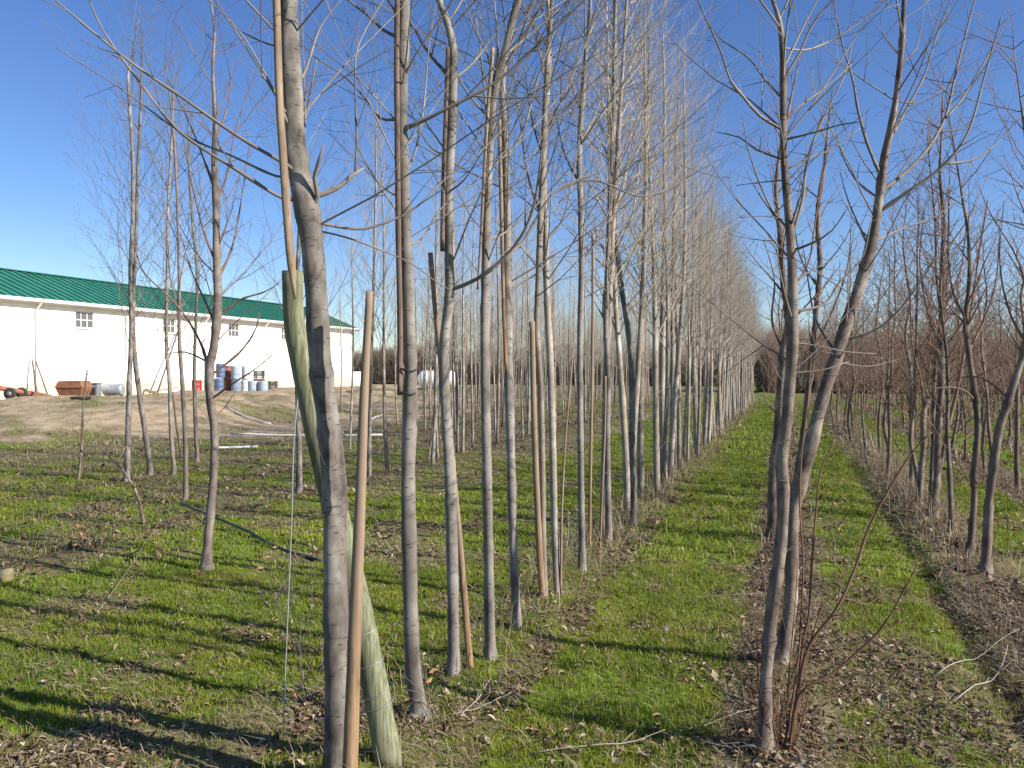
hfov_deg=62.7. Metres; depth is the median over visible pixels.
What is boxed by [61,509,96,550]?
dead weed
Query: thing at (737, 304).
grey tree
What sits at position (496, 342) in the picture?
grey tree
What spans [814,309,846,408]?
crooked tree
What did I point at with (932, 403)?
crooked tree
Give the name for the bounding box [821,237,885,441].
crooked tree
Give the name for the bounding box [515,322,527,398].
grey tree
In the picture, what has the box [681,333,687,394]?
grey tree
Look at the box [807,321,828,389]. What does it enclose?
crooked tree
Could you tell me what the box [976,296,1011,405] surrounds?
crooked tree
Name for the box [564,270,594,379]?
grey tree
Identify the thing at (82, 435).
dead shrub
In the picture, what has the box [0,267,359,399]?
farm building
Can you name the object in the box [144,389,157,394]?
scrap board
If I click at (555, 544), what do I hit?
grey tree
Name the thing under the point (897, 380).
crooked tree
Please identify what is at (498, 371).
grey tree
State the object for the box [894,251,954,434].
crooked tree
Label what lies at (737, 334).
grey tree
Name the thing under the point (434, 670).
dead weed
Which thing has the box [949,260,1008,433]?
crooked tree
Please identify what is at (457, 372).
grey tree
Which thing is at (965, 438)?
crooked tree
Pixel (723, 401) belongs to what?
grey tree
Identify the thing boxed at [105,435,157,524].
dead shrub
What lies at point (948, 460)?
crooked tree
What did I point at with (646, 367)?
grey tree
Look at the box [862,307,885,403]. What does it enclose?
crooked tree
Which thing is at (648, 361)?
grey tree
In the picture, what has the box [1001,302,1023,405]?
crooked tree
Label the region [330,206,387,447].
grey tree
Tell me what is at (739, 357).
grey tree
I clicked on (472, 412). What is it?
grey tree
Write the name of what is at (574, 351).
grey tree
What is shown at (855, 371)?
crooked tree
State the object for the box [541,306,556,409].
grey tree
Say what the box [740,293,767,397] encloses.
grey tree
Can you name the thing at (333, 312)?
grey tree
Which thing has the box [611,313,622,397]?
grey tree
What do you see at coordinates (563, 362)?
grey tree
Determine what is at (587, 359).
grey tree
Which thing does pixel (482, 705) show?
fallen stick
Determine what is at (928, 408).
crooked tree
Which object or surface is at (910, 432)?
crooked tree
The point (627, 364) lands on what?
grey tree
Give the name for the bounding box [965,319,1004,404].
crooked tree
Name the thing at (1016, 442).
crooked tree
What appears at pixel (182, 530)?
dead weed
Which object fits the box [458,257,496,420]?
grey tree
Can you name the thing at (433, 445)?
grey tree
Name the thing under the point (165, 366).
leaning pole
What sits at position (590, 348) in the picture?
grey tree
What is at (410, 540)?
grey tree
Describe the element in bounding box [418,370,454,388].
propane tank
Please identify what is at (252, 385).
drum
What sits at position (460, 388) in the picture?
grey tree
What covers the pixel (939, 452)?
crooked tree
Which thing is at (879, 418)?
crooked tree
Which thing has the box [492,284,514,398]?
grey tree
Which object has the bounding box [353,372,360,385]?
annex wall
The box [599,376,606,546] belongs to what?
wooden stake
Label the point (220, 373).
drum
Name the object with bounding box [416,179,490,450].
grey tree
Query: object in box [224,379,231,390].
drum
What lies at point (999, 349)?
crooked tree
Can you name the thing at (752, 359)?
grey tree
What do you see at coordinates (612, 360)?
grey tree
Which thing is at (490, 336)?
grey tree
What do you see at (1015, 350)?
crooked tree
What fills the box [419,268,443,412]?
grey tree
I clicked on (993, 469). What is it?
crooked tree
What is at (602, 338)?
grey tree
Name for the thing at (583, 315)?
grey tree
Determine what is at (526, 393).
grey tree
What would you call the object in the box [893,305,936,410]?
crooked tree
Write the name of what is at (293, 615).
dead weed
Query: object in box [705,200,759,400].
grey tree
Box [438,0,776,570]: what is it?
grey tree
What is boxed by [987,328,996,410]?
crooked tree
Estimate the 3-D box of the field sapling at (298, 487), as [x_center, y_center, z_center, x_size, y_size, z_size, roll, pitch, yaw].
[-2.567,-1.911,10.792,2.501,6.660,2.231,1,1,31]
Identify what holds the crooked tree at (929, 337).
on the ground at (110, 417)
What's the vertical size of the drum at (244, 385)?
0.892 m
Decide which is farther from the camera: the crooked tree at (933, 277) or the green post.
the crooked tree at (933, 277)
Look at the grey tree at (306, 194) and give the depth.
3.11 m
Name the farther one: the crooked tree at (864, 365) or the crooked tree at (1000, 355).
the crooked tree at (864, 365)
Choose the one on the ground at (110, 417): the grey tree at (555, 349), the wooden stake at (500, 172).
the grey tree at (555, 349)
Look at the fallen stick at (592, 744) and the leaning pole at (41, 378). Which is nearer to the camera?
the fallen stick at (592, 744)
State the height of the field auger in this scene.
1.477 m
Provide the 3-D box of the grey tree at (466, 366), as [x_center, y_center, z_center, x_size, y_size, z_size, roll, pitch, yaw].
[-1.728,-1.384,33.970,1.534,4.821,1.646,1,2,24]
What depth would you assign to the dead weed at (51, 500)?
9.38 m
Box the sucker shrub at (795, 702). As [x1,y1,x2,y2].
[726,352,932,758]
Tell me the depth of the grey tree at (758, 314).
36.90 m
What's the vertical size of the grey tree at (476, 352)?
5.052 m
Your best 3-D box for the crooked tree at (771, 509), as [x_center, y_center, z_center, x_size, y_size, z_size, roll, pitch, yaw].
[2.525,-0.918,7.831,1.147,4.794,1.234,0,1,18]
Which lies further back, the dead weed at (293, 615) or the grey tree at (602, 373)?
the grey tree at (602, 373)
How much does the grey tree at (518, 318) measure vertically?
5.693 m
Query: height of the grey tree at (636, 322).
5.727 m
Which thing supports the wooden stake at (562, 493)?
on the ground at (110, 417)
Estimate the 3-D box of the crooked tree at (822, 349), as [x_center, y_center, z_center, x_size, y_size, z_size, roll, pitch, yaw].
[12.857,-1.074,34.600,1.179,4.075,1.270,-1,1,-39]
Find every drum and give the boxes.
[192,380,201,389]
[214,378,223,390]
[216,364,225,377]
[223,366,230,379]
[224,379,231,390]
[231,366,240,379]
[231,380,240,390]
[241,380,249,390]
[242,366,250,379]
[248,381,257,390]
[258,381,267,390]
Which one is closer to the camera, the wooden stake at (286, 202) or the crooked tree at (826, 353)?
the wooden stake at (286, 202)
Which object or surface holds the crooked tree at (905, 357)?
on the ground at (110, 417)
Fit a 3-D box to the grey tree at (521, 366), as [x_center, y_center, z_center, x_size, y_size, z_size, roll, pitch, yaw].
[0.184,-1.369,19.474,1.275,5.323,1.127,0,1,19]
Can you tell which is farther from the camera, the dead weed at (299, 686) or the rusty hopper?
the rusty hopper
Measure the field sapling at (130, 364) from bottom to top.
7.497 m
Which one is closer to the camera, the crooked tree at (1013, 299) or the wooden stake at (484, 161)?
the wooden stake at (484, 161)
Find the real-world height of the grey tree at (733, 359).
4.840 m
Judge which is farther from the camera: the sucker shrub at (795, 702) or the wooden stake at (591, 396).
the wooden stake at (591, 396)
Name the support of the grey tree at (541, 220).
on the ground at (110, 417)
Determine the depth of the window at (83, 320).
48.35 m
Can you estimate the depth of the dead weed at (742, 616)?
4.92 m
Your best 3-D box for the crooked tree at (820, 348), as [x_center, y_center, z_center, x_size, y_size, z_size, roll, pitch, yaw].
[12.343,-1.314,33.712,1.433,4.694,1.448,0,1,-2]
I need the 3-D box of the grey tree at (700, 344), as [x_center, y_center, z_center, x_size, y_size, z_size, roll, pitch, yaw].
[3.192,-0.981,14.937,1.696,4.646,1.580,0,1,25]
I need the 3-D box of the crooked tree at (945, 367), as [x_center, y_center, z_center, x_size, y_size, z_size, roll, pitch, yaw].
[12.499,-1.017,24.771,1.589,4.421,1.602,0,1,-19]
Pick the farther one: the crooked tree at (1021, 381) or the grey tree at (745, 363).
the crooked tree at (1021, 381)
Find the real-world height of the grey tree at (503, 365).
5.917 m
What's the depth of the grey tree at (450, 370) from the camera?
23.41 m
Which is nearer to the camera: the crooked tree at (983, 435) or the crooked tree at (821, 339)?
the crooked tree at (983, 435)
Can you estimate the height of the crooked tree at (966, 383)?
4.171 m
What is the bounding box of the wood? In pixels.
[749,317,1023,394]
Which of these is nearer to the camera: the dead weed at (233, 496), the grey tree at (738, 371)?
the dead weed at (233, 496)
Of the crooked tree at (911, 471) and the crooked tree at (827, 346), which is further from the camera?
the crooked tree at (827, 346)
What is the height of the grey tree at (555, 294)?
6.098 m
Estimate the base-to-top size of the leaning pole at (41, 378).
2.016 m
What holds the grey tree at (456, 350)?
on the ground at (110, 417)
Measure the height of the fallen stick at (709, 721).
0.077 m
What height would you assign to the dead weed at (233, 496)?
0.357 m
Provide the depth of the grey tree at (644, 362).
46.90 m
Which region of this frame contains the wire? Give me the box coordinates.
[283,316,305,746]
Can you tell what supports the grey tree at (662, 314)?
on the ground at (110, 417)
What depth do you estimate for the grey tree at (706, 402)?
16.57 m
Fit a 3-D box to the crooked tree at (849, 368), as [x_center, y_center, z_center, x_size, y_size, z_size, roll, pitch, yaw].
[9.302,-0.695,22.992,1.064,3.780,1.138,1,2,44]
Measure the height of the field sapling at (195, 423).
7.121 m
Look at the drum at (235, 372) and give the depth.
52.24 m
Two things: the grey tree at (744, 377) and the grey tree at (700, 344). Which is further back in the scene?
the grey tree at (744, 377)
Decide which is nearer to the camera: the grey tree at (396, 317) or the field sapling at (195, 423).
the field sapling at (195, 423)
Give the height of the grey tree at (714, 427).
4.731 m
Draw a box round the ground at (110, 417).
[0,383,1023,767]
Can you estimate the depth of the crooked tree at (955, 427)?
16.20 m
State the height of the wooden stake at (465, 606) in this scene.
2.238 m
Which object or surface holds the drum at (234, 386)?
on the ground at (110, 417)
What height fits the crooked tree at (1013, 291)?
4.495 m
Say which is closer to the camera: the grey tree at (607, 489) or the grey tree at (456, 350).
the grey tree at (607, 489)
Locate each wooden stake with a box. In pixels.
[172,392,181,456]
[272,0,295,298]
[342,291,372,767]
[394,0,416,394]
[427,365,438,461]
[428,252,473,669]
[440,47,449,251]
[476,47,494,289]
[497,120,507,371]
[529,321,545,598]
[560,352,573,593]
[588,232,593,547]
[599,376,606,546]
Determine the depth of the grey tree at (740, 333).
27.73 m
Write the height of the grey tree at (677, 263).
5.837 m
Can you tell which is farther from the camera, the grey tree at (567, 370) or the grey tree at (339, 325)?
the grey tree at (567, 370)
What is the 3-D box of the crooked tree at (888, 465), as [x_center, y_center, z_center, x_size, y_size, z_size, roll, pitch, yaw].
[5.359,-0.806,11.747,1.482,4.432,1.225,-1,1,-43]
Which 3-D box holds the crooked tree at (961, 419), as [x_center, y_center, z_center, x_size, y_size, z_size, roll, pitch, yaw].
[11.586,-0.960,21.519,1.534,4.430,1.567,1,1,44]
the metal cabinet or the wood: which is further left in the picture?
the metal cabinet
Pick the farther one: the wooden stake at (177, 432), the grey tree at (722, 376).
the grey tree at (722, 376)
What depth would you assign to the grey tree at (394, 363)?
24.26 m
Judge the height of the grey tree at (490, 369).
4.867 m
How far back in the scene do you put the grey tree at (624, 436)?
9.14 m
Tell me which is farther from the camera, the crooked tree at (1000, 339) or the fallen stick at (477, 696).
the crooked tree at (1000, 339)
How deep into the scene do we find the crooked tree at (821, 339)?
36.95 m
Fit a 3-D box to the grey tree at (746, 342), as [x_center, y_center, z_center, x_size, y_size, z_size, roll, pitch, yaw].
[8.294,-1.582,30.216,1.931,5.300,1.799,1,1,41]
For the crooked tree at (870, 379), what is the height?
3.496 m
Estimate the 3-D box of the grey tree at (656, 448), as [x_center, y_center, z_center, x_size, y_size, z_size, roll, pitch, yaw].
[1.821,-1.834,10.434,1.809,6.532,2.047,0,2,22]
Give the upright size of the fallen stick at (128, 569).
0.050 m
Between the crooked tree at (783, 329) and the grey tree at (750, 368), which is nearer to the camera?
the crooked tree at (783, 329)
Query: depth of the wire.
3.56 m
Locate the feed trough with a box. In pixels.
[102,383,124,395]
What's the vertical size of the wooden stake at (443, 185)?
1.024 m
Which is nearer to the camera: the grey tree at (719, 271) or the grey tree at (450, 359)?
the grey tree at (719, 271)
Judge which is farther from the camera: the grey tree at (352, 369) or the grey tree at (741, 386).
the grey tree at (741, 386)
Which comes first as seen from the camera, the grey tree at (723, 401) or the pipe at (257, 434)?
the pipe at (257, 434)
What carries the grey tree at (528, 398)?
on the ground at (110, 417)
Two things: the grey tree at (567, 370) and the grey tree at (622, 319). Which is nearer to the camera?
the grey tree at (622, 319)
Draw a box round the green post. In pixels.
[282,270,402,767]
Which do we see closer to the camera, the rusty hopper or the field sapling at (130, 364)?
the field sapling at (130, 364)
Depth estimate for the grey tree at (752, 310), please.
34.26 m
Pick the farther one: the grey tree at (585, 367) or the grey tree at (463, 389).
the grey tree at (585, 367)
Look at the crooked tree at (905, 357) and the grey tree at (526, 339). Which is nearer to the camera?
the grey tree at (526, 339)
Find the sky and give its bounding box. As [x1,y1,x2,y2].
[0,0,1023,352]
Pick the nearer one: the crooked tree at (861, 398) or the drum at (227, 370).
the crooked tree at (861, 398)
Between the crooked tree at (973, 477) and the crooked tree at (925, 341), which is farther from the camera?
the crooked tree at (925, 341)
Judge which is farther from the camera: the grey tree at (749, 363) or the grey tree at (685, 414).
the grey tree at (749, 363)
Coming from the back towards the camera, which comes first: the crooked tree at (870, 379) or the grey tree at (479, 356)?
the grey tree at (479, 356)
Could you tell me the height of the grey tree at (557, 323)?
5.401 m
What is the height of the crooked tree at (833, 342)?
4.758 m
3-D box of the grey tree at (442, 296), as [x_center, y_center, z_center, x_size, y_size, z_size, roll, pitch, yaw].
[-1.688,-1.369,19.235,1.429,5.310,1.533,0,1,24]
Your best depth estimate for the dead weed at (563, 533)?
7.37 m
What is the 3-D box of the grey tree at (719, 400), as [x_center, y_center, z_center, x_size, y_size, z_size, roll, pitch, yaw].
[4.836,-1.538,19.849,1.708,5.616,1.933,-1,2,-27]
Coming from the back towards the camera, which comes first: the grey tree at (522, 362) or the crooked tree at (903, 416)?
the grey tree at (522, 362)
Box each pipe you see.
[219,446,257,448]
[226,406,270,423]
[230,433,382,435]
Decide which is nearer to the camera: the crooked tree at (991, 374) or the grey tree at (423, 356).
the grey tree at (423, 356)
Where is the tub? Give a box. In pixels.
[69,396,91,399]
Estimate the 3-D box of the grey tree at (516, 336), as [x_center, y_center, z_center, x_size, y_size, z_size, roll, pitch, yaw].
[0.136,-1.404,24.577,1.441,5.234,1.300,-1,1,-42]
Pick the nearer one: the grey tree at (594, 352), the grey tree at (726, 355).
the grey tree at (726, 355)
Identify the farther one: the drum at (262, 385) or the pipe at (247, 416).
the drum at (262, 385)
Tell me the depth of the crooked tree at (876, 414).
28.79 m
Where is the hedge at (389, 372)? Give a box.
[354,341,756,385]
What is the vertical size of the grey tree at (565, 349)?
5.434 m
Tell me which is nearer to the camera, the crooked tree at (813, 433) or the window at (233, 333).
the crooked tree at (813, 433)
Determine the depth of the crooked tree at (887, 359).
27.03 m
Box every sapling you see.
[39,0,223,481]
[53,0,219,474]
[93,1,239,474]
[97,0,252,500]
[109,51,281,461]
[129,0,296,570]
[183,0,394,493]
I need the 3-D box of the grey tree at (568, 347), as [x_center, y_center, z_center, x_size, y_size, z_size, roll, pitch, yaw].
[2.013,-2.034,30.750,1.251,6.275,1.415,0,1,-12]
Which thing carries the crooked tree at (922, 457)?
on the ground at (110, 417)
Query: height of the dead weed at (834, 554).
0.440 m
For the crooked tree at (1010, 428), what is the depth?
17.72 m
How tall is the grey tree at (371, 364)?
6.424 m
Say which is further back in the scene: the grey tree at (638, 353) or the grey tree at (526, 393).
the grey tree at (526, 393)
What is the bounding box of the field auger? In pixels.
[0,386,52,398]
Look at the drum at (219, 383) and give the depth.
52.26 m
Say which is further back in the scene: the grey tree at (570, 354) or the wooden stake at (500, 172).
the grey tree at (570, 354)
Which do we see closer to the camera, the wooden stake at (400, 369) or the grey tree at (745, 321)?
the wooden stake at (400, 369)
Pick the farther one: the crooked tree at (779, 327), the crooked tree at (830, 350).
the crooked tree at (830, 350)
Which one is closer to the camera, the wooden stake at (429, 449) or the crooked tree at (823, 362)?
the wooden stake at (429, 449)
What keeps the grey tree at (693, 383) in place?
on the ground at (110, 417)
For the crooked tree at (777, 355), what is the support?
on the ground at (110, 417)
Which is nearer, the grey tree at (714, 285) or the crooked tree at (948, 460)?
the crooked tree at (948, 460)
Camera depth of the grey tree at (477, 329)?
21.44 m
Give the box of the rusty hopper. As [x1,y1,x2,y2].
[55,381,91,395]
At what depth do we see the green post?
3.29 m
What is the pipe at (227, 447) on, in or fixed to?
on the ground at (110, 417)
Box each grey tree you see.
[38,0,651,767]
[272,0,647,722]
[300,0,756,628]
[324,42,419,476]
[326,261,349,361]
[328,251,357,410]
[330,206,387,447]
[344,117,430,471]
[362,0,624,676]
[377,0,604,660]
[377,0,686,595]
[378,260,416,423]
[386,254,425,410]
[387,135,478,465]
[387,215,422,423]
[388,239,433,421]
[412,176,472,458]
[414,228,455,430]
[414,275,433,414]
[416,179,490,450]
[416,221,469,437]
[417,263,434,419]
[418,297,433,408]
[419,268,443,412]
[421,0,709,594]
[425,158,496,450]
[427,198,474,434]
[427,274,461,427]
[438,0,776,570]
[439,162,513,445]
[439,270,465,425]
[450,290,464,407]
[451,297,460,403]
[454,165,536,442]
[455,286,475,413]
[456,275,477,408]
[457,296,472,408]
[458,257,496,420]
[460,228,499,406]
[464,0,743,541]
[467,285,495,412]
[473,284,480,406]
[474,252,522,438]
[475,190,552,409]
[475,238,516,413]
[475,246,500,387]
[476,204,542,424]
[490,284,503,391]
[490,313,496,391]
[491,178,563,434]
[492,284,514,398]
[493,252,518,417]
[499,262,543,399]
[500,267,543,408]
[506,0,694,537]
[512,225,542,437]
[513,0,709,512]
[513,232,552,419]
[514,208,565,397]
[514,307,530,401]
[515,291,533,411]
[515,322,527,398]
[517,0,720,524]
[517,298,526,406]
[520,270,557,410]
[521,242,577,354]
[529,233,571,415]
[529,245,561,400]
[532,237,573,427]
[540,309,551,398]
[541,244,572,357]
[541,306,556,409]
[550,265,573,414]
[551,241,602,402]
[556,284,590,404]
[556,296,572,406]
[556,317,572,397]
[556,319,586,378]
[558,0,737,464]
[558,257,577,411]
[559,293,576,404]
[559,309,572,381]
[561,282,588,403]
[562,334,570,393]
[564,267,602,419]
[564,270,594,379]
[566,1,773,480]
[569,337,586,395]
[571,0,730,498]
[574,286,595,401]
[583,286,603,409]
[585,287,600,408]
[585,307,602,378]
[586,0,728,493]
[586,298,603,395]
[587,301,602,400]
[590,279,620,399]
[594,278,637,403]
[594,318,602,392]
[595,306,621,362]
[595,319,611,399]
[596,256,633,349]
[597,275,623,357]
[597,277,630,387]
[597,353,602,391]
[603,309,626,402]
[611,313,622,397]
[613,278,636,395]
[619,41,742,487]
[620,283,649,356]
[622,28,724,433]
[622,299,635,400]
[625,6,772,478]
[625,71,741,469]
[625,274,650,357]
[627,106,740,466]
[632,281,649,345]
[634,291,651,403]
[634,318,651,396]
[635,296,658,396]
[638,288,651,404]
[644,326,658,396]
[647,193,738,457]
[648,104,749,458]
[654,128,728,462]
[657,168,742,425]
[659,156,746,453]
[665,224,746,437]
[670,171,748,407]
[678,210,737,427]
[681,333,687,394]
[682,162,751,446]
[685,163,749,440]
[685,168,755,443]
[691,191,747,355]
[695,228,755,427]
[695,235,764,399]
[697,209,745,434]
[698,196,748,445]
[701,205,761,435]
[702,222,754,432]
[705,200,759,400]
[708,244,746,420]
[711,192,755,398]
[713,234,753,419]
[714,215,751,429]
[714,216,753,421]
[715,239,766,419]
[717,192,772,409]
[718,212,752,416]
[718,253,757,414]
[722,249,774,394]
[724,273,754,417]
[726,251,763,399]
[726,259,750,403]
[728,244,768,413]
[729,288,750,414]
[732,273,765,409]
[733,249,760,412]
[735,259,768,365]
[736,263,760,384]
[736,267,768,392]
[737,282,763,397]
[738,250,770,409]
[738,279,760,410]
[740,269,757,396]
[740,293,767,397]
[740,302,769,393]
[740,307,760,403]
[742,274,777,408]
[746,286,765,385]
[746,306,760,406]
[747,267,774,403]
[747,288,769,405]
[749,282,767,402]
[749,293,766,401]
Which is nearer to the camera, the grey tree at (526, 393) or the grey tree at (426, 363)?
the grey tree at (526, 393)
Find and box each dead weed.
[32,483,71,511]
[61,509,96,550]
[93,470,130,512]
[131,470,199,522]
[143,478,207,550]
[220,481,247,511]
[231,529,307,606]
[255,568,378,703]
[273,540,323,657]
[400,634,442,715]
[500,547,537,588]
[546,514,577,546]
[726,549,800,634]
[824,512,856,559]
[999,500,1023,558]
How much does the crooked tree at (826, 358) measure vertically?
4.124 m
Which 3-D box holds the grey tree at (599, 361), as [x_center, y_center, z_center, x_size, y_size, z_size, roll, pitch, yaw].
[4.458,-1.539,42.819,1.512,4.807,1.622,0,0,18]
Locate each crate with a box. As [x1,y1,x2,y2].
[253,371,264,377]
[268,381,277,387]
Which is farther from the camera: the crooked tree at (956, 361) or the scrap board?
the scrap board
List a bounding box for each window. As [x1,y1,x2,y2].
[75,311,95,329]
[162,318,175,333]
[228,324,240,337]
[281,328,285,340]
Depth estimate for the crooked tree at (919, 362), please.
30.15 m
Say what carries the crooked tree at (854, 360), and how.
on the ground at (110, 417)
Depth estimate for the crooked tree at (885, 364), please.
24.66 m
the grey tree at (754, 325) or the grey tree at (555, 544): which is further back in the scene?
the grey tree at (754, 325)
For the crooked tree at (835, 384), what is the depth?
24.30 m
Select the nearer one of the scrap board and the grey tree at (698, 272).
the grey tree at (698, 272)
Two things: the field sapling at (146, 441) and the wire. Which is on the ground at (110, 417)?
the field sapling at (146, 441)
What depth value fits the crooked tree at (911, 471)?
10.84 m
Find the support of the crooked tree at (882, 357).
on the ground at (110, 417)
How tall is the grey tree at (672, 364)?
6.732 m
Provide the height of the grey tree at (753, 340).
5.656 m
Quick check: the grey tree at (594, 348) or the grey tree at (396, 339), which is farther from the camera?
the grey tree at (594, 348)
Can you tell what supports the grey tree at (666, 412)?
on the ground at (110, 417)
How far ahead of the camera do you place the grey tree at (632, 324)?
32.80 m
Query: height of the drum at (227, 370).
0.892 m
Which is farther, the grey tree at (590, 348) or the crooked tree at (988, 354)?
the grey tree at (590, 348)
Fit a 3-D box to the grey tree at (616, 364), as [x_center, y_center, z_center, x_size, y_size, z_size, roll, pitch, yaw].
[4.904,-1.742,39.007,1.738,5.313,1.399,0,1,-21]
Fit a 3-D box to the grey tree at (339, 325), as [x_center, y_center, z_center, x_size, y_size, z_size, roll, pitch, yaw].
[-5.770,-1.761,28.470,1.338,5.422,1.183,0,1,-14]
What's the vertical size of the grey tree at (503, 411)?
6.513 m
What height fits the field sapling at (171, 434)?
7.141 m
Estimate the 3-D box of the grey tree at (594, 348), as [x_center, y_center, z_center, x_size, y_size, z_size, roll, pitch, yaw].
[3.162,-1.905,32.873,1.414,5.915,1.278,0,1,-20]
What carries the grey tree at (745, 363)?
on the ground at (110, 417)
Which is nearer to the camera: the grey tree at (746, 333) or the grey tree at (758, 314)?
the grey tree at (746, 333)
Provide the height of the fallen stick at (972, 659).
0.088 m
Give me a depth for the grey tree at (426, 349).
21.75 m
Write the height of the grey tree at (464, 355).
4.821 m
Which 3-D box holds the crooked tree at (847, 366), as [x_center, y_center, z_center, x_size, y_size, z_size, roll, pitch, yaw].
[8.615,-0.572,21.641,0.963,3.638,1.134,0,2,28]
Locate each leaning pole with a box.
[31,359,37,391]
[36,361,47,393]
[157,333,176,393]
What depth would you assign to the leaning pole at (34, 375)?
44.36 m
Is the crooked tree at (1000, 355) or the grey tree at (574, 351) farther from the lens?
the grey tree at (574, 351)
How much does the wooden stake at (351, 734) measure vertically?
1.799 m
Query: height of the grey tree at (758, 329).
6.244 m
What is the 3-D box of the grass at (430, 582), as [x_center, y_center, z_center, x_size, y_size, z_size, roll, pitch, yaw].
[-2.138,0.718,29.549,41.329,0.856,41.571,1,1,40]
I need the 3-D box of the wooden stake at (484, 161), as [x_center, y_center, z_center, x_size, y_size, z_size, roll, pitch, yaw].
[-0.141,-1.146,4.478,0.099,1.283,0.020,0,1,-1]
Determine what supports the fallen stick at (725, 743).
on the ground at (110, 417)
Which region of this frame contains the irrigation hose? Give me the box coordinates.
[179,502,322,561]
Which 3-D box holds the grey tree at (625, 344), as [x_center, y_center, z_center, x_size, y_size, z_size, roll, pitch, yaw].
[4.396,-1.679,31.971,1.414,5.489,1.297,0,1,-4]
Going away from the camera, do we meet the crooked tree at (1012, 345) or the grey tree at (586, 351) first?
the crooked tree at (1012, 345)
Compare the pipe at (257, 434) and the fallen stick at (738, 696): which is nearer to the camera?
the fallen stick at (738, 696)
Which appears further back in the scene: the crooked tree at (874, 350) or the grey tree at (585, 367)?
the crooked tree at (874, 350)
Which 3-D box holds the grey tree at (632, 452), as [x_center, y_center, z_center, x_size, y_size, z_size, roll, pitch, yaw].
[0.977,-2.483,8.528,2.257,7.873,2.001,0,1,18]
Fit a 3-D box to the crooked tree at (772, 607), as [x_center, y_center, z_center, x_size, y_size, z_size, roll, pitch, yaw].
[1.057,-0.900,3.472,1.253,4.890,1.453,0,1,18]
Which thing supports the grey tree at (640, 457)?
on the ground at (110, 417)
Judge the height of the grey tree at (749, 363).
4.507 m
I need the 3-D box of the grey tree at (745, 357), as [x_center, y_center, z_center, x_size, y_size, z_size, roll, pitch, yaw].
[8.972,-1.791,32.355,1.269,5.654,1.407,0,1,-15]
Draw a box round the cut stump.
[0,567,14,582]
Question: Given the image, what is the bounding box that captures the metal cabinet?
[89,383,102,395]
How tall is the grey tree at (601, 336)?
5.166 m
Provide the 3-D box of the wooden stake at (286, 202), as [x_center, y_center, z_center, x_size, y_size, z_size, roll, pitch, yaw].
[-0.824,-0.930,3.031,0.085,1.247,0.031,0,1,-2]
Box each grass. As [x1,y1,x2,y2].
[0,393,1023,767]
[0,394,1023,767]
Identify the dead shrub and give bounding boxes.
[69,361,96,479]
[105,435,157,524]
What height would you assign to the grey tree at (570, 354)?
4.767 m
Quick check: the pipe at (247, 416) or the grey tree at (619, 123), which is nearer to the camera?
the grey tree at (619, 123)
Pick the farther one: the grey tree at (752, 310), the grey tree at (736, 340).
the grey tree at (752, 310)
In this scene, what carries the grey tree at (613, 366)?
on the ground at (110, 417)
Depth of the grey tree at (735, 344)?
24.64 m
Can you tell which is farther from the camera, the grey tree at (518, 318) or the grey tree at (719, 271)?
the grey tree at (518, 318)
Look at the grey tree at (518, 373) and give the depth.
40.32 m
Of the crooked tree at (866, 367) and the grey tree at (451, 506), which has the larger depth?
the crooked tree at (866, 367)
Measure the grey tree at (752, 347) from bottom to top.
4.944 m
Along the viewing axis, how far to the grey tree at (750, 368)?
35.12 m
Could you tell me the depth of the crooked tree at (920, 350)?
26.27 m
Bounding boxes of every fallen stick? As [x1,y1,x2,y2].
[96,512,161,613]
[449,692,510,714]
[460,676,490,716]
[527,728,667,754]
[668,704,755,735]
[693,736,755,747]
[719,689,757,702]
[936,628,1019,675]
[952,644,1009,701]
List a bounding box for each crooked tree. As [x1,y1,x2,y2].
[647,0,901,754]
[730,39,846,538]
[735,0,1019,665]
[747,228,811,392]
[757,227,806,403]
[764,282,805,399]
[767,77,857,474]
[768,265,809,439]
[807,300,832,378]
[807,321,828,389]
[810,300,833,382]
[813,307,831,381]
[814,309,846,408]
[815,288,851,420]
[815,292,847,417]
[815,312,840,407]
[816,313,829,374]
[817,308,848,407]
[818,269,849,419]
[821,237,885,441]
[821,311,850,384]
[831,299,859,430]
[832,290,879,405]
[834,296,875,432]
[837,177,927,480]
[838,305,866,404]
[840,275,885,452]
[842,230,919,459]
[843,233,935,465]
[850,147,982,490]
[852,165,994,503]
[857,296,871,407]
[861,302,887,415]
[861,306,880,405]
[862,9,1021,555]
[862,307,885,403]
[863,332,880,411]
[867,297,890,406]
[867,311,900,416]
[872,52,1020,518]
[872,299,903,420]
[877,85,1020,502]
[877,279,918,425]
[878,176,1017,531]
[879,278,928,400]
[891,297,911,406]
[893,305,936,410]
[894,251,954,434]
[895,320,901,406]
[902,250,960,399]
[904,139,975,503]
[906,262,971,388]
[907,288,935,414]
[910,317,928,410]
[914,0,1023,573]
[914,292,965,422]
[918,305,937,391]
[924,250,1003,452]
[936,267,976,424]
[946,264,989,459]
[947,266,990,429]
[947,304,975,415]
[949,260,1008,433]
[949,287,962,411]
[950,197,1022,477]
[952,206,1023,468]
[957,145,1023,490]
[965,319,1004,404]
[971,304,1000,403]
[975,292,1013,420]
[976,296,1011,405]
[983,264,1023,449]
[985,276,1021,398]
[987,293,1019,438]
[987,297,1013,411]
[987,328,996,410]
[989,284,1023,443]
[995,159,1023,388]
[996,294,1020,397]
[997,217,1023,331]
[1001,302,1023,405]
[1010,324,1023,408]
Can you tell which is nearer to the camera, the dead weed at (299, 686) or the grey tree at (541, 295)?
the dead weed at (299, 686)

